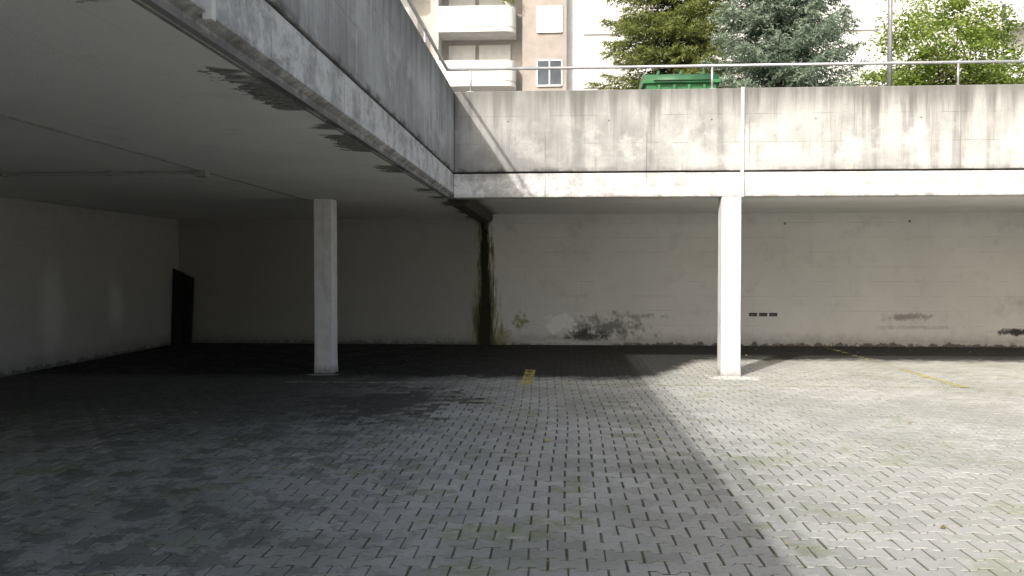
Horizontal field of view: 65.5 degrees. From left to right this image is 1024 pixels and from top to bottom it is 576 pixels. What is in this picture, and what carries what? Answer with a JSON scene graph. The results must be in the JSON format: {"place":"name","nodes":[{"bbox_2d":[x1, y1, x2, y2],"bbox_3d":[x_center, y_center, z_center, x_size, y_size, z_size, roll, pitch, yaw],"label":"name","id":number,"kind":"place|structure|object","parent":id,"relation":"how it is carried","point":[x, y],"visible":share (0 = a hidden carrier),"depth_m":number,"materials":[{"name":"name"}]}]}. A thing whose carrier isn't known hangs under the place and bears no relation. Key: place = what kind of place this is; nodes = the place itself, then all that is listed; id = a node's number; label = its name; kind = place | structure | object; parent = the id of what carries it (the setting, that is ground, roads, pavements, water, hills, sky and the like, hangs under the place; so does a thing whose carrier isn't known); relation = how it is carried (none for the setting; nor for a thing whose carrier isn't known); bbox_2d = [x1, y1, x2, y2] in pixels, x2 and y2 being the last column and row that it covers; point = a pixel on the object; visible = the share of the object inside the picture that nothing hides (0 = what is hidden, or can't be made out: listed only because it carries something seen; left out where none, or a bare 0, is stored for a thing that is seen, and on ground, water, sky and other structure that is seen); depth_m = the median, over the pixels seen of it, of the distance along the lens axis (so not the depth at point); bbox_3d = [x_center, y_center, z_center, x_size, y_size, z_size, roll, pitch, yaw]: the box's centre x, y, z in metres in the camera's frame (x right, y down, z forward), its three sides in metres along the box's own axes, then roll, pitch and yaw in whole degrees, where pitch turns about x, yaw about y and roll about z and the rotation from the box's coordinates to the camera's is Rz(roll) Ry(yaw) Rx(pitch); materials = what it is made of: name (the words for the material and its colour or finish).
{"place":"outdoors","nodes":[
{"label":"outdoors","id":0,"kind":"place"},
{"bbox_2d":[0,343,1023,575],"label":"paved yard","id":1,"kind":"structure","parent":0,"point":[506,489],"depth_m":6.63,"materials":[{"name":"stone"}]},
{"bbox_2d":[171,268,194,344],"bbox_3d":[-7.138,0.394,17.270,0.350,1.640,0.390,0,1,3],"label":"leaning board","id":2,"kind":"object","parent":1,"relation":"on","point":[182,304],"visible":1,"depth_m":17.17,"materials":[{"name":"black wood"}]},
{"bbox_2d":[314,199,337,372],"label":"concrete pillar","id":3,"kind":"structure","parent":1,"relation":"on","point":[325,287],"depth_m":12.36,"materials":[{"name":"paint"}]},
{"bbox_2d":[285,381,501,383],"bbox_3d":[-1.581,1.342,11.293,3.340,0.001,0.100,0,1,3],"label":"parking line","id":4,"kind":"object","parent":1,"relation":"on","point":[410,382],"visible":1,"depth_m":11.31,"materials":[{"name":"paint"}]},
{"bbox_2d":[521,369,534,384],"bbox_3d":[0.250,1.328,11.938,0.160,0.001,1.700,0,1,3],"label":"parking line","id":5,"kind":"object","parent":1,"relation":"on","point":[525,377],"visible":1,"depth_m":11.73,"materials":[{"name":"yellow paint"}]},
{"bbox_2d":[717,197,740,376],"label":"concrete pillar","id":6,"kind":"structure","parent":1,"relation":"on","point":[729,287],"depth_m":11.99,"materials":[{"name":"paint"}]},
{"bbox_2d":[0,0,1023,218],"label":"concrete parking deck","id":7,"kind":"structure","parent":6,"relation":"on","point":[358,109],"depth_m":11.13,"materials":[{"name":"concrete"},{"name":"paint"}]},
{"bbox_2d":[0,170,209,176],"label":"ceiling pipe","id":8,"kind":"object","parent":7,"relation":"attached to","point":[202,173],"visible":0.98,"depth_m":8.83,"materials":[{"name":"grey metal"}]},
{"bbox_2d":[0,114,305,199],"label":"ceiling conduit","id":9,"kind":"object","parent":7,"relation":"attached to","point":[35,124],"visible":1,"depth_m":7.16,"materials":[{"name":"grey metal"}]},
{"bbox_2d":[407,0,448,70],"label":"metal railing","id":10,"kind":"object","parent":7,"relation":"on","point":[419,19],"visible":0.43,"depth_m":10.20,"materials":[{"name":"metal"}]},
{"bbox_2d":[447,199,492,228],"bbox_3d":[-0.713,-1.366,14.798,0.340,0.310,4.577,0,1,3],"label":"drain gutter","id":11,"kind":"object","parent":7,"relation":"attached to","point":[475,210],"visible":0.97,"depth_m":13.88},
{"bbox_2d":[639,70,720,88],"bbox_3d":[3.048,-3.208,14.653,1.480,1.380,1.134,0,1,3],"label":"waste container","id":12,"kind":"object","parent":7,"relation":"on","point":[679,80],"visible":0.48,"depth_m":14.17,"materials":[{"name":"green plastic"}]},
{"bbox_2d":[448,60,1023,91],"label":"metal railing","id":13,"kind":"object","parent":7,"relation":"on","point":[958,63],"visible":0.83,"depth_m":12.01,"materials":[{"name":"metal"}]},
{"bbox_2d":[887,0,892,85],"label":"lamp post","id":14,"kind":"object","parent":7,"relation":"on","point":[889,41],"depth_m":12.42,"materials":[{"name":"metal"}]},
{"bbox_2d":[560,383,1006,387],"bbox_3d":[7.734,1.354,10.753,14.800,0.001,0.100,0,1,3],"label":"parking line","id":15,"kind":"object","parent":1,"relation":"on","point":[797,385],"visible":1,"depth_m":10.92,"materials":[{"name":"paint"}]},
{"bbox_2d":[901,369,972,388],"bbox_3d":[6.219,1.332,11.742,0.140,0.001,2.100,0,1,3],"label":"parking line","id":16,"kind":"object","parent":1,"relation":"on","point":[954,384],"visible":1,"depth_m":11.62,"materials":[{"name":"yellow paint"}]},
{"bbox_2d":[6,343,1021,575],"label":"fallen leaves","id":17,"kind":"object","parent":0,"point":[785,542],"visible":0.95,"depth_m":7.44,"materials":[{"name":"brown plant"}]},
{"bbox_2d":[843,57,878,81],"bbox_3d":[19.124,-11.948,43.642,1.900,1.340,0.014,0,1,3],"label":"blind window","id":18,"kind":"structure","parent":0,"point":[864,67],"depth_m":43.62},
{"bbox_2d":[847,6,878,26],"bbox_3d":[19.127,-14.903,43.627,1.900,1.350,0.027,0,1,3],"label":"window pane","id":19,"kind":"object","parent":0,"point":[863,17],"visible":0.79,"depth_m":43.60,"materials":[{"name":"white"}]},
{"bbox_2d":[1002,38,1023,58],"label":"loggia blind","id":20,"kind":"object","parent":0,"point":[1021,42],"visible":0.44,"depth_m":43.12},
{"label":"ground","id":21,"kind":"structure","parent":0,"visible":0},
{"bbox_2d":[0,197,178,377],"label":"side wall","id":22,"kind":"structure","parent":21,"relation":"on","point":[80,284],"depth_m":13.87,"materials":[{"name":"paint"}]},
{"bbox_2d":[175,212,1023,347],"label":"back wall","id":23,"kind":"structure","parent":21,"relation":"on","point":[933,279],"depth_m":16.95,"materials":[{"name":"paint"}]},
{"bbox_2d":[749,313,776,315],"bbox_3d":[5.292,0.560,16.779,0.585,0.070,0.013,0,1,3],"label":"wall vent","id":24,"kind":"object","parent":23,"relation":"attached to","point":[762,314],"depth_m":16.78,"materials":[{"name":"grey metal"}]},
{"label":"street","id":25,"kind":"structure","parent":0,"visible":0},
{"bbox_2d":[411,0,521,90],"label":"walls","id":26,"kind":"structure","parent":25,"relation":"on","point":[426,10],"depth_m":45.15,"materials":[{"name":"beige paint"}]},
{"bbox_2d":[400,0,410,7],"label":"balcony blinds","id":27,"kind":"object","parent":26,"relation":"attached to","point":[405,3],"depth_m":45.17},
{"bbox_2d":[405,7,417,29],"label":"balcony parapet","id":28,"kind":"structure","parent":26,"relation":"attached to","point":[412,15],"depth_m":43.95,"materials":[{"name":"white paint"}]},
{"bbox_2d":[436,34,441,63],"bbox_3d":[-4.074,-12.523,44.538,0.117,2.950,1.390,0,1,3],"label":"balcony cheek","id":29,"kind":"object","parent":26,"relation":"attached to","point":[438,42],"visible":0.43,"depth_m":43.90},
{"bbox_2d":[436,0,441,33],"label":"balcony cheek","id":30,"kind":"object","parent":26,"relation":"attached to","point":[438,2],"visible":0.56,"depth_m":43.80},
{"bbox_2d":[449,0,503,5],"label":"balcony blinds","id":31,"kind":"object","parent":26,"relation":"attached to","point":[469,2],"visible":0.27,"depth_m":44.95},
{"bbox_2d":[437,26,516,40],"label":"balcony slab","id":32,"kind":"structure","parent":26,"relation":"attached to","point":[474,33],"depth_m":43.75,"materials":[{"name":"white concrete"}]},
{"bbox_2d":[437,5,516,32],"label":"balcony parapet","id":33,"kind":"structure","parent":26,"relation":"attached to","point":[479,16],"depth_m":43.39,"materials":[{"name":"white concrete"}]},
{"bbox_2d":[498,0,514,6],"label":"potted plant","id":34,"kind":"object","parent":33,"relation":"on","point":[508,2],"visible":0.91,"depth_m":43.47,"materials":[{"name":"green plant"}]},
{"bbox_2d":[438,60,516,85],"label":"balcony parapet","id":35,"kind":"structure","parent":26,"relation":"attached to","point":[499,75],"depth_m":43.44,"materials":[{"name":"white paint"}]},
{"bbox_2d":[449,45,510,60],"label":"balcony blinds","id":36,"kind":"object","parent":26,"relation":"attached to","point":[490,52],"visible":0.64,"depth_m":44.98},
{"bbox_2d":[448,81,516,91],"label":"balcony slab","id":37,"kind":"structure","parent":26,"relation":"attached to","point":[477,86],"depth_m":43.58,"materials":[{"name":"white concrete"}]},
{"bbox_2d":[522,0,566,90],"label":"brown stair wall","id":38,"kind":"structure","parent":25,"relation":"on","point":[543,46],"depth_m":44.09,"materials":[{"name":"beige paint"}]},
{"bbox_2d":[536,59,561,86],"bbox_3d":[2.069,-11.887,44.049,1.440,1.480,0.098,0,1,3],"label":"window frame","id":39,"kind":"object","parent":38,"relation":"attached to","point":[537,85],"visible":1,"depth_m":44.05,"materials":[{"name":"white plastic"}]},
{"bbox_2d":[538,61,560,84],"bbox_3d":[2.071,-11.898,44.083,1.300,1.320,0.027,0,1,3],"label":"window pane","id":40,"kind":"object","parent":39,"relation":"in","point":[543,77],"visible":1,"depth_m":44.07,"materials":[{"name":"grey glass"}]},
{"bbox_2d":[536,6,562,32],"bbox_3d":[2.069,-14.836,43.983,1.440,1.480,0.098,0,1,3],"label":"window frame","id":41,"kind":"object","parent":38,"relation":"attached to","point":[537,31],"visible":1,"depth_m":43.95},
{"bbox_2d":[538,7,560,30],"bbox_3d":[2.068,-14.841,43.966,1.300,1.311,0.014,0,1,3],"label":"window blind","id":42,"kind":"object","parent":41,"relation":"in","point":[552,16],"depth_m":43.96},
{"bbox_2d":[584,0,755,89],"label":"spruce tree","id":43,"kind":"object","parent":25,"relation":"on","point":[674,40],"visible":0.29,"depth_m":22.22,"materials":[{"name":"green plant"}]},
{"bbox_2d":[700,0,886,87],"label":"blue spruce tree","id":44,"kind":"object","parent":25,"relation":"on","point":[773,21],"visible":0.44,"depth_m":19.02,"materials":[{"name":"green plant"}]},
{"bbox_2d":[567,0,1023,89],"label":"white walls","id":45,"kind":"structure","parent":25,"relation":"on","point":[580,46],"depth_m":44.41,"materials":[{"name":"white paint"}]},
{"bbox_2d":[582,7,618,34],"bbox_3d":[4.949,-14.911,44.416,2.040,1.510,0.098,0,1,3],"label":"window frame","id":46,"kind":"object","parent":45,"relation":"attached to","point":[595,33],"visible":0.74,"depth_m":44.43,"materials":[{"name":"white plastic"}]},
{"bbox_2d":[584,8,617,32],"bbox_3d":[4.948,-14.916,44.398,1.900,1.340,0.014,0,1,3],"label":"blind window","id":47,"kind":"structure","parent":46,"relation":"in","point":[591,17],"depth_m":44.40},
{"bbox_2d":[582,60,618,87],"bbox_3d":[4.949,-11.962,44.481,2.040,1.510,0.098,0,1,3],"label":"window frame","id":48,"kind":"object","parent":45,"relation":"attached to","point":[583,61],"visible":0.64,"depth_m":44.51,"materials":[{"name":"white plastic"}]},
{"bbox_2d":[584,61,617,85],"bbox_3d":[4.948,-11.966,44.464,1.900,1.340,0.014,0,1,3],"label":"blind window","id":49,"kind":"structure","parent":48,"relation":"in","point":[593,79],"depth_m":44.47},
{"bbox_2d":[841,56,879,83],"bbox_3d":[19.125,-11.943,43.659,2.040,1.510,0.098,0,1,3],"label":"window frame","id":50,"kind":"object","parent":45,"relation":"attached to","point":[860,73],"visible":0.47,"depth_m":43.63,"materials":[{"name":"white plastic"}]},
{"bbox_2d":[842,2,880,29],"bbox_3d":[19.125,-14.893,43.593,2.040,1.510,0.098,0,1,3],"label":"window frame","id":51,"kind":"object","parent":45,"relation":"attached to","point":[861,17],"visible":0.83,"depth_m":43.55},
{"bbox_2d":[844,3,879,27],"bbox_3d":[19.124,-14.897,43.576,1.900,1.340,0.014,0,1,3],"label":"blind window","id":52,"kind":"structure","parent":51,"relation":"in","point":[866,14],"depth_m":43.56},
{"bbox_2d":[910,2,945,26],"bbox_3d":[22.668,-14.893,43.371,1.900,1.340,0.014,0,1,3],"label":"blind window","id":53,"kind":"structure","parent":45,"relation":"attached to","point":[915,11],"depth_m":43.36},
{"bbox_2d":[997,0,1023,30],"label":"loggia","id":54,"kind":"object","parent":45,"relation":"attached to","point":[1019,4],"depth_m":41.92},
{"bbox_2d":[1001,47,1023,80],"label":"loggia","id":55,"kind":"object","parent":45,"relation":"attached to","point":[1014,75],"depth_m":41.99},
{"bbox_2d":[845,0,1023,85],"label":"maple tree","id":56,"kind":"object","parent":25,"relation":"on","point":[983,36],"visible":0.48,"depth_m":22.69,"materials":[{"name":"green plant"}]}
]}

